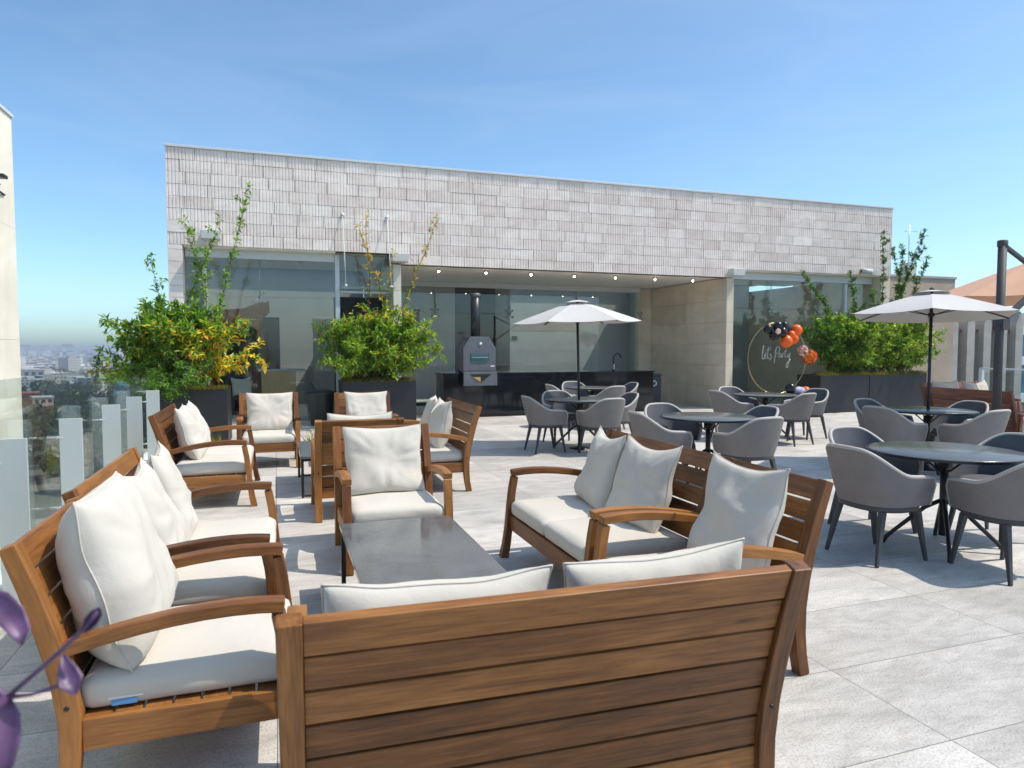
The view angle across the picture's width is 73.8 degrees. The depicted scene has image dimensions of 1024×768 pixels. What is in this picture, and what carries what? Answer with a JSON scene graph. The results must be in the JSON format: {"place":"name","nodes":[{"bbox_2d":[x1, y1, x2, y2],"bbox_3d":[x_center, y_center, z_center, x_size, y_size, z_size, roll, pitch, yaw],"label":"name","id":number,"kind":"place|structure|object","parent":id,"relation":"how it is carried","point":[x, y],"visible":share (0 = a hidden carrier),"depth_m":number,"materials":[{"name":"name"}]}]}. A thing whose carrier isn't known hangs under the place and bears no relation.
{"place":"outdoors","nodes":[
{"label":"outdoors","id":0,"kind":"place"},
{"bbox_2d":[0,104,22,569],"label":"white tower","id":1,"kind":"structure","parent":0,"point":[11,422],"depth_m":8.14,"materials":[{"name":"beige stone"}]},
{"bbox_2d":[28,355,146,528],"bbox_3d":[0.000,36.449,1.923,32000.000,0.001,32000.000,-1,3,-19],"label":"city ground","id":2,"kind":"structure","parent":0,"point":[45,492],"depth_m":170.25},
{"bbox_2d":[21,355,148,483],"bbox_3d":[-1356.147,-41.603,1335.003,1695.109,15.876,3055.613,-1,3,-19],"label":"tree canopy","id":3,"kind":"object","parent":2,"relation":"on","point":[41,423],"visible":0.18,"depth_m":250.91,"materials":[{"name":"green plant"}]},
{"bbox_2d":[20,344,161,395],"bbox_3d":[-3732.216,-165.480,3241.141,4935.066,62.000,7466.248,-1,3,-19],"label":"distant city","id":4,"kind":"object","parent":2,"relation":"on","point":[69,361],"visible":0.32,"depth_m":858.14},
{"bbox_2d":[793,263,956,382],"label":"stair tower","id":5,"kind":"structure","parent":2,"relation":"on","point":[941,368],"depth_m":32.32,"materials":[{"name":"concrete"}]},
{"bbox_2d":[952,311,1023,410],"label":"office building","id":6,"kind":"structure","parent":2,"relation":"on","point":[973,347],"depth_m":34.94,"materials":[{"name":"concrete"}]},
{"bbox_2d":[225,372,247,417],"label":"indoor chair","id":7,"kind":"object","parent":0,"point":[228,375],"visible":0.33,"depth_m":14.96,"materials":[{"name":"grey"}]},
{"bbox_2d":[231,377,251,395],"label":"throw pillow","id":8,"kind":"object","parent":7,"relation":"on","point":[241,386],"visible":0.86,"depth_m":14.83,"materials":[{"name":"white fabric"}]},
{"bbox_2d":[258,369,305,407],"bbox_3d":[-5.363,0.156,15.952,1.050,1.008,0.600,-1,3,-19],"label":"reception desk","id":9,"kind":"object","parent":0,"point":[278,380],"visible":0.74,"depth_m":15.67,"materials":[{"name":"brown wood"}]},
{"bbox_2d":[0,397,1023,767],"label":"terrace floor","id":10,"kind":"structure","parent":0,"point":[914,659],"depth_m":3.72,"materials":[{"name":"tile"}]},
{"bbox_2d":[0,591,101,767],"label":"purple plant","id":11,"kind":"object","parent":10,"relation":"on","point":[15,624],"visible":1,"depth_m":0.72,"materials":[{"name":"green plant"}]},
{"bbox_2d":[0,362,159,601],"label":"glass balustrade","id":12,"kind":"object","parent":10,"relation":"on","point":[15,523],"visible":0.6,"depth_m":5.13,"materials":[{"name":"grey"}]},
{"bbox_2d":[0,496,291,767],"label":"lounge armchair","id":13,"kind":"object","parent":10,"relation":"on","point":[45,604],"visible":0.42,"depth_m":2.26,"materials":[{"name":"brown wood"}]},
{"bbox_2d":[81,598,290,707],"bbox_3d":[-1.199,0.993,2.626,0.672,0.132,0.642,-1,3,-19],"label":"seat cushion","id":14,"kind":"object","parent":13,"relation":"on","point":[218,653],"visible":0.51,"depth_m":2.38,"materials":[{"name":"white fabric"}]},
{"bbox_2d":[55,471,178,671],"bbox_3d":[-1.462,0.666,2.517,0.314,0.606,0.597,-16,8,-18],"label":"throw pillow","id":15,"kind":"object","parent":14,"relation":"on","point":[115,564],"visible":0.92,"depth_m":2.29,"materials":[{"name":"white fabric"}]},
{"bbox_2d":[61,447,279,594],"bbox_3d":[-1.694,0.861,3.697,0.910,0.901,1.384,-1,3,-19],"label":"lounge loveseat","id":16,"kind":"object","parent":10,"relation":"on","point":[127,461],"visible":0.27,"depth_m":3.20,"materials":[{"name":"brown wood"}]},
{"bbox_2d":[171,556,267,606],"bbox_3d":[-1.536,0.950,3.424,0.669,0.133,0.642,-1,3,-19],"label":"seat cushion","id":17,"kind":"object","parent":16,"relation":"on","point":[223,579],"visible":0.37,"depth_m":3.20,"materials":[{"name":"white fabric"}]},
{"bbox_2d":[124,457,188,544],"bbox_3d":[-1.784,0.659,3.370,0.226,0.546,0.566,-22,10,-17],"label":"throw pillow","id":18,"kind":"object","parent":17,"relation":"on","point":[168,519],"visible":0.45,"depth_m":3.24,"materials":[{"name":"white fabric"}]},
{"bbox_2d":[190,517,275,541],"bbox_3d":[-1.742,0.919,4.019,0.669,0.133,0.642,-1,3,-19],"label":"seat cushion","id":19,"kind":"object","parent":16,"relation":"on","point":[211,528],"visible":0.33,"depth_m":4.07,"materials":[{"name":"white fabric"}]},
{"bbox_2d":[148,441,197,540],"bbox_3d":[-1.981,0.629,3.933,0.211,0.556,0.570,-19,10,-23],"label":"throw pillow","id":20,"kind":"object","parent":19,"relation":"on","point":[161,463],"visible":0.58,"depth_m":3.76,"materials":[{"name":"white fabric"}]},
{"bbox_2d":[159,386,231,441],"bbox_3d":[-5.042,0.495,10.836,1.040,0.870,1.000,-1,3,-19],"label":"planter box","id":21,"kind":"object","parent":10,"relation":"on","point":[214,407],"visible":0.41,"depth_m":10.46,"materials":[{"name":"metal"}]},
{"bbox_2d":[82,332,216,402],"bbox_3d":[-5.285,-0.298,10.290,2.082,1.103,1.559,2,4,32],"label":"shrub","id":22,"kind":"object","parent":21,"relation":"in","point":[182,368],"visible":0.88,"depth_m":10.05,"materials":[{"name":"green plant"}]},
{"bbox_2d":[92,181,271,385],"bbox_3d":[-5.148,-1.512,10.679,2.591,3.518,1.679,-1,3,-19],"label":"shrub","id":23,"kind":"object","parent":21,"relation":"in","point":[198,329],"visible":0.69,"depth_m":10.49,"materials":[{"name":"green plant"}]},
{"bbox_2d":[148,404,260,506],"bbox_3d":[-3.069,0.689,6.952,0.910,0.901,1.384,-1,3,-19],"label":"lounge loveseat","id":24,"kind":"object","parent":10,"relation":"on","point":[172,447],"visible":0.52,"depth_m":6.42,"materials":[{"name":"brown wood"}]},
{"bbox_2d":[176,453,251,476],"bbox_3d":[-2.911,0.778,6.679,0.669,0.133,0.642,-1,3,-19],"label":"seat cushion","id":25,"kind":"object","parent":24,"relation":"on","point":[215,464],"visible":0.81,"depth_m":6.43,"materials":[{"name":"white fabric"}]},
{"bbox_2d":[174,406,207,459],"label":"throw pillow","id":26,"kind":"object","parent":25,"relation":"on","point":[187,430],"visible":0.92,"depth_m":6.52,"materials":[{"name":"white fabric"}]},
{"bbox_2d":[182,445,253,457],"bbox_3d":[-3.117,0.747,7.274,0.669,0.133,0.642,-1,3,-19],"label":"seat cushion","id":27,"kind":"object","parent":24,"relation":"on","point":[227,449],"visible":0.33,"depth_m":7.19,"materials":[{"name":"white fabric"}]},
{"bbox_2d":[182,400,210,441],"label":"throw pillow","id":28,"kind":"object","parent":27,"relation":"on","point":[192,409],"visible":0.36,"depth_m":7.17,"materials":[{"name":"white fabric"}]},
{"bbox_2d":[211,331,249,410],"bbox_3d":[-6.646,-0.300,16.120,0.840,1.900,0.400,-1,3,-19],"label":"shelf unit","id":29,"kind":"object","parent":10,"relation":"on","point":[236,349],"visible":0.22,"depth_m":16.26,"materials":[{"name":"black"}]},
{"bbox_2d":[236,392,300,467],"bbox_3d":[-3.146,0.589,8.844,0.754,0.901,0.910,-1,3,-19],"label":"lounge armchair","id":30,"kind":"object","parent":10,"relation":"on","point":[241,419],"visible":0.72,"depth_m":8.59,"materials":[{"name":"brown wood"}]},
{"bbox_2d":[242,429,295,444],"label":"seat cushion","id":31,"kind":"object","parent":30,"relation":"on","point":[274,436],"visible":0.84,"depth_m":8.53,"materials":[{"name":"white fabric"}]},
{"bbox_2d":[246,392,292,431],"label":"throw pillow","id":32,"kind":"object","parent":31,"relation":"on","point":[273,411],"visible":0.94,"depth_m":8.95,"materials":[{"name":"white fabric"}]},
{"bbox_2d":[297,441,310,497],"bbox_3d":[-1.974,0.898,7.470,0.690,0.420,1.200,-1,3,-19],"label":"coffee table","id":33,"kind":"object","parent":10,"relation":"on","point":[304,451],"visible":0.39,"depth_m":7.06,"materials":[{"name":"grey stone"}]},
{"bbox_2d":[307,383,334,425],"bbox_3d":[-3.715,0.381,13.303,0.540,0.838,0.540,-1,3,-19],"label":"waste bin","id":34,"kind":"object","parent":10,"relation":"on","point":[321,403],"visible":0.86,"depth_m":13.11,"materials":[{"name":"grey plastic"}]},
{"bbox_2d":[312,317,334,390],"bbox_3d":[-4.700,-0.585,17.731,1.000,2.300,0.400,-1,3,-19],"label":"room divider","id":35,"kind":"object","parent":10,"relation":"on","point":[324,378],"visible":0.26,"depth_m":17.62,"materials":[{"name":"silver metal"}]},
{"bbox_2d":[310,417,403,522],"bbox_3d":[-1.438,0.725,6.262,0.754,0.901,0.910,-1,3,-19],"label":"lounge armchair","id":36,"kind":"object","parent":10,"relation":"on","point":[321,443],"visible":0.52,"depth_m":5.85,"materials":[{"name":"brown wood"}]},
{"bbox_2d":[334,391,398,417],"bbox_3d":[-1.931,0.579,9.031,0.754,0.901,0.910,-1,3,-19],"label":"lounge armchair","id":37,"kind":"object","parent":10,"relation":"on","point":[339,400],"visible":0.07,"depth_m":9.27,"materials":[{"name":"brown wood"}]},
{"bbox_2d":[338,380,415,424],"bbox_3d":[-2.651,0.359,13.405,1.400,0.870,0.800,-1,3,-19],"label":"planter box","id":38,"kind":"object","parent":10,"relation":"on","point":[402,394],"visible":0.36,"depth_m":13.13,"materials":[{"name":"metal"}]},
{"bbox_2d":[341,376,416,381],"bbox_3d":[-2.589,-0.103,13.175,1.519,0.138,0.590,-1,3,-19],"label":"moss","id":39,"kind":"object","parent":38,"relation":"on","point":[372,379],"visible":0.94,"depth_m":13.07,"materials":[{"name":"green plant"}]},
{"bbox_2d":[311,207,448,380],"bbox_3d":[-2.534,-1.676,13.217,2.660,3.458,2.005,-1,3,-19],"label":"shrub","id":40,"kind":"object","parent":38,"relation":"in","point":[388,346],"visible":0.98,"depth_m":13.08,"materials":[{"name":"green plant"}]},
{"bbox_2d":[332,423,452,575],"bbox_3d":[-0.892,0.792,5.005,0.754,0.901,0.910,-1,3,-19],"label":"lounge armchair","id":41,"kind":"object","parent":10,"relation":"on","point":[342,495],"visible":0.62,"depth_m":5.15,"materials":[{"name":"brown wood"}]},
{"bbox_2d":[351,490,443,522],"bbox_3d":[-0.871,0.870,4.951,0.642,0.132,0.672,-1,3,-19],"label":"seat cushion","id":42,"kind":"object","parent":41,"relation":"on","point":[382,506],"visible":0.68,"depth_m":4.70,"materials":[{"name":"white fabric"}]},
{"bbox_2d":[343,424,424,495],"bbox_3d":[-0.965,0.572,5.144,0.592,0.526,0.211,-1,-13,-19],"label":"throw pillow","id":43,"kind":"object","parent":42,"relation":"on","point":[379,460],"visible":0.93,"depth_m":5.08,"materials":[{"name":"white fabric"}]},
{"bbox_2d":[339,515,506,583],"bbox_3d":[-0.537,1.094,3.744,0.690,0.420,1.210,-1,3,-19],"label":"coffee table","id":44,"kind":"object","parent":10,"relation":"on","point":[413,549],"visible":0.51,"depth_m":3.63,"materials":[{"name":"grey stone"}]},
{"bbox_2d":[404,397,481,491],"bbox_3d":[-0.966,0.651,7.667,0.910,0.901,1.384,-1,3,-19],"label":"lounge loveseat","id":45,"kind":"object","parent":10,"relation":"on","point":[456,437],"visible":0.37,"depth_m":7.14,"materials":[{"name":"brown wood"}]},
{"bbox_2d":[420,444,462,462],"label":"seat cushion","id":46,"kind":"object","parent":45,"relation":"on","point":[447,453],"visible":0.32,"depth_m":7.12,"materials":[{"name":"white fabric"}]},
{"bbox_2d":[428,397,452,448],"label":"throw pillow","id":47,"kind":"object","parent":46,"relation":"on","point":[441,418],"visible":0.77,"depth_m":7.31,"materials":[{"name":"white fabric"}]},
{"bbox_2d":[164,143,893,406],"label":"pavilion","id":48,"kind":"structure","parent":10,"relation":"on","point":[657,261],"depth_m":16.56,"materials":[{"name":"grey stone"}]},
{"bbox_2d":[214,301,269,342],"bbox_3d":[-6.942,-1.565,17.434,1.438,1.148,0.080,-1,3,-19],"label":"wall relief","id":49,"kind":"object","parent":48,"relation":"attached to","point":[256,313],"depth_m":17.48},
{"bbox_2d":[275,560,811,767],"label":"lounge loveseat","id":50,"kind":"object","parent":10,"relation":"on","point":[685,671],"visible":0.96,"depth_m":1.80,"materials":[{"name":"brown wood"}]},
{"bbox_2d":[434,370,654,417],"bbox_3d":[0.822,0.190,15.704,5.130,0.965,0.810,-1,3,-19],"label":"kitchen counter","id":51,"kind":"object","parent":10,"relation":"on","point":[502,397],"visible":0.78,"depth_m":15.10,"materials":[{"name":"black stone"}]},
{"bbox_2d":[456,293,496,385],"bbox_3d":[-0.779,-0.970,14.781,0.740,1.980,0.732,-1,3,-19],"label":"pizza oven","id":52,"kind":"object","parent":51,"relation":"on","point":[475,358],"visible":1,"depth_m":14.56,"materials":[{"name":"grey paint"}]},
{"bbox_2d":[521,395,567,453],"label":"dining chair","id":53,"kind":"object","parent":10,"relation":"on","point":[539,416],"visible":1,"depth_m":9.67,"materials":[{"name":"grey fabric"}]},
{"bbox_2d":[542,390,583,443],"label":"dining chair","id":54,"kind":"object","parent":10,"relation":"on","point":[570,409],"visible":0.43,"depth_m":10.96,"materials":[{"name":"grey fabric"}]},
{"bbox_2d":[545,397,604,451],"bbox_3d":[1.015,0.597,10.183,1.058,0.747,1.058,-3,4,-42],"label":"dining table","id":55,"kind":"object","parent":10,"relation":"on","point":[581,401],"visible":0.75,"depth_m":10.08,"materials":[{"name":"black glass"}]},
{"bbox_2d":[514,297,640,449],"bbox_3d":[0.988,-0.156,10.133,1.785,2.245,1.871,-3,4,-19],"label":"parasol","id":56,"kind":"object","parent":10,"relation":"on","point":[577,312],"visible":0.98,"depth_m":9.81,"materials":[{"name":"white"}]},
{"bbox_2d":[576,398,625,452],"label":"dining chair","id":57,"kind":"object","parent":10,"relation":"on","point":[606,413],"visible":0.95,"depth_m":9.39,"materials":[{"name":"grey fabric"}]},
{"bbox_2d":[588,386,625,429],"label":"dining chair","id":58,"kind":"object","parent":10,"relation":"on","point":[613,392],"visible":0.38,"depth_m":12.34,"materials":[{"name":"grey fabric"}]},
{"bbox_2d":[499,428,724,569],"bbox_3d":[0.560,0.824,4.401,0.910,0.901,1.384,-1,3,-19],"label":"lounge loveseat","id":59,"kind":"object","parent":10,"relation":"on","point":[558,556],"visible":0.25,"depth_m":4.14,"materials":[{"name":"brown wood"}]},
{"bbox_2d":[512,495,594,535],"bbox_3d":[0.402,0.884,4.682,0.669,0.133,0.642,-1,3,-19],"label":"seat cushion","id":60,"kind":"object","parent":59,"relation":"on","point":[537,514],"visible":0.49,"depth_m":4.57,"materials":[{"name":"white fabric"}]},
{"bbox_2d":[574,425,625,508],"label":"throw pillow","id":61,"kind":"object","parent":60,"relation":"on","point":[593,484],"visible":0.88,"depth_m":4.56,"materials":[{"name":"white fabric"}]},
{"bbox_2d":[544,517,686,561],"bbox_3d":[0.608,0.915,4.088,0.669,0.133,0.642,-1,3,-19],"label":"seat cushion","id":62,"kind":"object","parent":59,"relation":"on","point":[568,536],"visible":0.52,"depth_m":3.89,"materials":[{"name":"white fabric"}]},
{"bbox_2d":[605,434,682,533],"bbox_3d":[0.815,0.614,4.235,0.204,0.556,0.567,20,-5,-23],"label":"throw pillow","id":63,"kind":"object","parent":62,"relation":"on","point":[644,476],"visible":0.8,"depth_m":4.11,"materials":[{"name":"white fabric"}]},
{"bbox_2d":[618,392,638,433],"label":"dining chair","id":64,"kind":"object","parent":10,"relation":"on","point":[631,399],"visible":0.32,"depth_m":10.28,"materials":[{"name":"grey fabric"}]},
{"bbox_2d":[628,411,692,483],"bbox_3d":[1.576,0.699,7.441,0.603,0.823,0.601,-1,3,-15],"label":"dining chair","id":65,"kind":"object","parent":10,"relation":"on","point":[643,425],"visible":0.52,"depth_m":7.19,"materials":[{"name":"grey fabric"}]},
{"bbox_2d":[644,403,702,468],"bbox_3d":[1.907,0.657,8.244,0.601,0.823,0.603,-1,3,-19],"label":"dining chair","id":66,"kind":"object","parent":10,"relation":"on","point":[653,411],"visible":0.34,"depth_m":8.43,"materials":[{"name":"grey fabric"}]},
{"bbox_2d":[660,412,757,479],"bbox_3d":[2.197,0.731,7.654,1.058,0.747,1.058,3,4,42],"label":"dining table","id":67,"kind":"object","parent":10,"relation":"on","point":[708,419],"visible":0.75,"depth_m":7.58,"materials":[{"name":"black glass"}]},
{"bbox_2d":[593,456,833,676],"bbox_3d":[0.923,0.879,3.353,0.910,0.901,0.754,-1,3,-19],"label":"lounge armchair","id":68,"kind":"object","parent":10,"relation":"on","point":[805,534],"visible":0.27,"depth_m":3.18,"materials":[{"name":"brown wood"}]},
{"bbox_2d":[608,552,667,558],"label":"seat cushion","id":69,"kind":"object","parent":68,"relation":"on","point":[632,556],"visible":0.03,"depth_m":3.54,"materials":[{"name":"white fabric"}]},
{"bbox_2d":[687,451,789,568],"bbox_3d":[1.109,0.640,3.362,0.212,0.556,0.576,18,-3,-19],"label":"throw pillow","id":70,"kind":"object","parent":69,"relation":"on","point":[747,504],"visible":0.7,"depth_m":3.24,"materials":[{"name":"white fabric"}]},
{"bbox_2d":[709,390,753,437],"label":"dining chair","id":71,"kind":"object","parent":10,"relation":"on","point":[721,401],"visible":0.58,"depth_m":10.86,"materials":[{"name":"grey fabric"}]},
{"bbox_2d":[718,386,759,406],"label":"dining chair","id":72,"kind":"object","parent":10,"relation":"on","point":[729,390],"visible":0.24,"depth_m":12.10,"materials":[{"name":"grey fabric"}]},
{"bbox_2d":[715,405,778,464],"bbox_3d":[2.778,0.671,7.979,0.603,0.823,0.601,-1,3,-19],"label":"dining chair","id":73,"kind":"object","parent":10,"relation":"on","point":[763,411],"visible":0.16,"depth_m":8.15,"materials":[{"name":"grey fabric"}]},
{"bbox_2d":[711,416,783,468],"bbox_3d":[2.463,0.720,7.050,0.601,0.823,0.603,-1,3,-24],"label":"dining chair","id":74,"kind":"object","parent":10,"relation":"on","point":[756,439],"visible":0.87,"depth_m":6.84,"materials":[{"name":"grey fabric"}]},
{"bbox_2d":[732,392,797,439],"bbox_3d":[4.182,0.539,11.275,1.058,0.747,1.058,-2,4,-30],"label":"dining table","id":75,"kind":"object","parent":10,"relation":"on","point":[765,396],"visible":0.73,"depth_m":11.17,"materials":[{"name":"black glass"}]},
{"bbox_2d":[769,393,816,446],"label":"dining chair","id":76,"kind":"object","parent":10,"relation":"on","point":[798,408],"visible":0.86,"depth_m":10.41,"materials":[{"name":"grey fabric"}]},
{"bbox_2d":[783,388,828,439],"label":"dining chair","id":77,"kind":"object","parent":10,"relation":"on","point":[820,403],"visible":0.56,"depth_m":11.30,"materials":[{"name":"grey fabric"}]},
{"bbox_2d":[797,374,868,412],"bbox_3d":[7.627,0.210,16.238,1.440,0.870,0.750,-1,3,-19],"label":"planter box","id":78,"kind":"object","parent":10,"relation":"on","point":[844,391],"visible":0.53,"depth_m":15.88,"materials":[{"name":"metal"}]},
{"bbox_2d":[799,270,881,372],"bbox_3d":[7.850,-1.376,16.256,1.991,2.784,1.636,0,3,-2],"label":"shrub","id":79,"kind":"object","parent":78,"relation":"in","point":[827,344],"visible":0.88,"depth_m":16.00,"materials":[{"name":"green plant"}]},
{"bbox_2d":[813,370,899,375],"bbox_3d":[8.120,-0.262,16.121,2.461,0.144,0.522,-1,3,-19],"label":"moss","id":80,"kind":"object","parent":78,"relation":"on","point":[864,373],"visible":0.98,"depth_m":15.98,"materials":[{"name":"green plant"}]},
{"bbox_2d":[805,244,927,372],"bbox_3d":[8.704,-1.793,16.605,3.155,3.297,1.803,-1,3,-19],"label":"shrub","id":81,"kind":"object","parent":78,"relation":"in","point":[886,344],"visible":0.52,"depth_m":16.32,"materials":[{"name":"green plant"}]},
{"bbox_2d":[827,426,923,536],"bbox_3d":[2.985,0.790,5.711,0.601,0.823,0.603,-1,3,-19],"label":"dining chair","id":82,"kind":"object","parent":10,"relation":"on","point":[858,437],"visible":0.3,"depth_m":5.88,"materials":[{"name":"grey fabric"}]},
{"bbox_2d":[825,443,936,567],"bbox_3d":[2.598,0.832,4.916,0.603,0.823,0.601,-1,3,-19],"label":"dining chair","id":83,"kind":"object","parent":10,"relation":"on","point":[871,482],"visible":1,"depth_m":4.71,"materials":[{"name":"grey fabric"}]},
{"bbox_2d":[869,374,897,406],"bbox_3d":[8.732,0.190,16.619,0.860,0.870,0.750,-1,3,-19],"label":"planter box","id":84,"kind":"object","parent":10,"relation":"on","point":[883,389],"visible":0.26,"depth_m":16.27,"materials":[{"name":"metal"}]},
{"bbox_2d":[854,398,913,428],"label":"dining chair","id":85,"kind":"object","parent":10,"relation":"on","point":[859,403],"visible":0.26,"depth_m":9.12,"materials":[{"name":"grey fabric"}]},
{"bbox_2d":[862,405,927,473],"bbox_3d":[4.537,0.660,8.180,0.603,0.823,0.601,-1,3,-23],"label":"dining chair","id":86,"kind":"object","parent":10,"relation":"on","point":[884,424],"visible":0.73,"depth_m":7.96,"materials":[{"name":"grey fabric"}]},
{"bbox_2d":[897,373,926,405],"bbox_3d":[9.665,0.156,17.258,1.280,0.870,0.750,-1,3,-19],"label":"planter box","id":87,"kind":"object","parent":10,"relation":"on","point":[909,393],"visible":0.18,"depth_m":16.94,"materials":[{"name":"metal"}]},
{"bbox_2d":[877,228,948,371],"bbox_3d":[9.605,-1.960,17.025,1.966,3.905,2.380,3,4,43],"label":"shrub","id":88,"kind":"object","parent":87,"relation":"in","point":[915,333],"visible":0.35,"depth_m":16.90,"materials":[{"name":"green plant"}]},
{"bbox_2d":[888,406,979,474],"bbox_3d":[5.139,0.689,8.447,1.058,0.747,1.058,-2,4,-36],"label":"dining table","id":89,"kind":"object","parent":10,"relation":"on","point":[928,413],"visible":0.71,"depth_m":8.31,"materials":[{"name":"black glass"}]},
{"bbox_2d":[853,287,1019,470],"bbox_3d":[5.170,-0.072,8.457,1.823,2.255,1.910,1,1,-19],"label":"parasol","id":90,"kind":"object","parent":10,"relation":"on","point":[931,305],"visible":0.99,"depth_m":8.43,"materials":[{"name":"white"}]},
{"bbox_2d":[865,441,1023,562],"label":"dining table","id":91,"kind":"object","parent":10,"relation":"on","point":[945,456],"visible":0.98,"depth_m":5.03,"materials":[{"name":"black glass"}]},
{"bbox_2d":[930,400,988,440],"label":"dining chair","id":92,"kind":"object","parent":10,"relation":"on","point":[981,407],"visible":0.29,"depth_m":8.90,"materials":[{"name":"grey fabric"}]},
{"bbox_2d":[936,409,1010,475],"bbox_3d":[5.331,0.678,7.839,0.601,0.823,0.603,-1,3,-22],"label":"dining chair","id":93,"kind":"object","parent":10,"relation":"on","point":[979,429],"visible":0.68,"depth_m":7.62,"materials":[{"name":"grey fabric"}]},
{"bbox_2d":[925,386,1023,440],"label":"lounge loveseat","id":94,"kind":"object","parent":10,"relation":"on","point":[943,396],"visible":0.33,"depth_m":10.09,"materials":[{"name":"brown wood"}]},
{"bbox_2d":[945,463,1023,585],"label":"dining chair","id":95,"kind":"object","parent":10,"relation":"on","point":[997,499],"visible":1,"depth_m":4.38,"materials":[{"name":"grey fabric"}]},
{"bbox_2d":[949,240,1023,409],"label":"cantilever parasol","id":96,"kind":"object","parent":10,"relation":"on","point":[1003,286],"visible":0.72,"depth_m":9.14,"materials":[{"name":"orange"}]},
{"bbox_2d":[949,432,1023,548],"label":"dining chair","id":97,"kind":"object","parent":10,"relation":"on","point":[1011,440],"visible":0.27,"depth_m":5.54,"materials":[{"name":"grey fabric"}]},
{"bbox_2d":[0,0,1023,349],"label":"sky","id":98,"kind":"structure","parent":0,"point":[915,108],"materials":[{"name":"blue"}]},
{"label":"seat cushion","id":99,"kind":"object","parent":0,"visible":0},
{"bbox_2d":[320,564,552,613],"bbox_3d":[-0.205,0.759,1.892,0.626,0.526,0.244,-1,25,-16],"label":"throw pillow","id":100,"kind":"object","parent":99,"relation":"on","point":[341,597],"visible":0.23,"depth_m":1.80,"materials":[{"name":"white fabric"}]},
{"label":"seat cushion","id":101,"kind":"object","parent":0,"visible":0},
{"bbox_2d":[563,538,744,587],"bbox_3d":[0.411,0.731,2.077,0.590,0.526,0.237,-3,25,-16],"label":"throw pillow","id":102,"kind":"object","parent":101,"relation":"on","point":[722,556],"visible":0.2,"depth_m":1.98,"materials":[{"name":"white fabric"}]},
{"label":"seat cushion","id":103,"kind":"object","parent":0,"visible":0},
{"bbox_2d":[327,411,391,453],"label":"throw pillow","id":104,"kind":"object","parent":103,"relation":"on","point":[330,416],"visible":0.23,"depth_m":6.00,"materials":[{"name":"white fabric"}]},
{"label":"seat cushion","id":105,"kind":"object","parent":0,"visible":0},
{"bbox_2d":[344,391,386,415],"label":"throw pillow","id":106,"kind":"object","parent":105,"relation":"on","point":[361,404],"visible":0.55,"depth_m":9.16,"materials":[{"name":"white fabric"}]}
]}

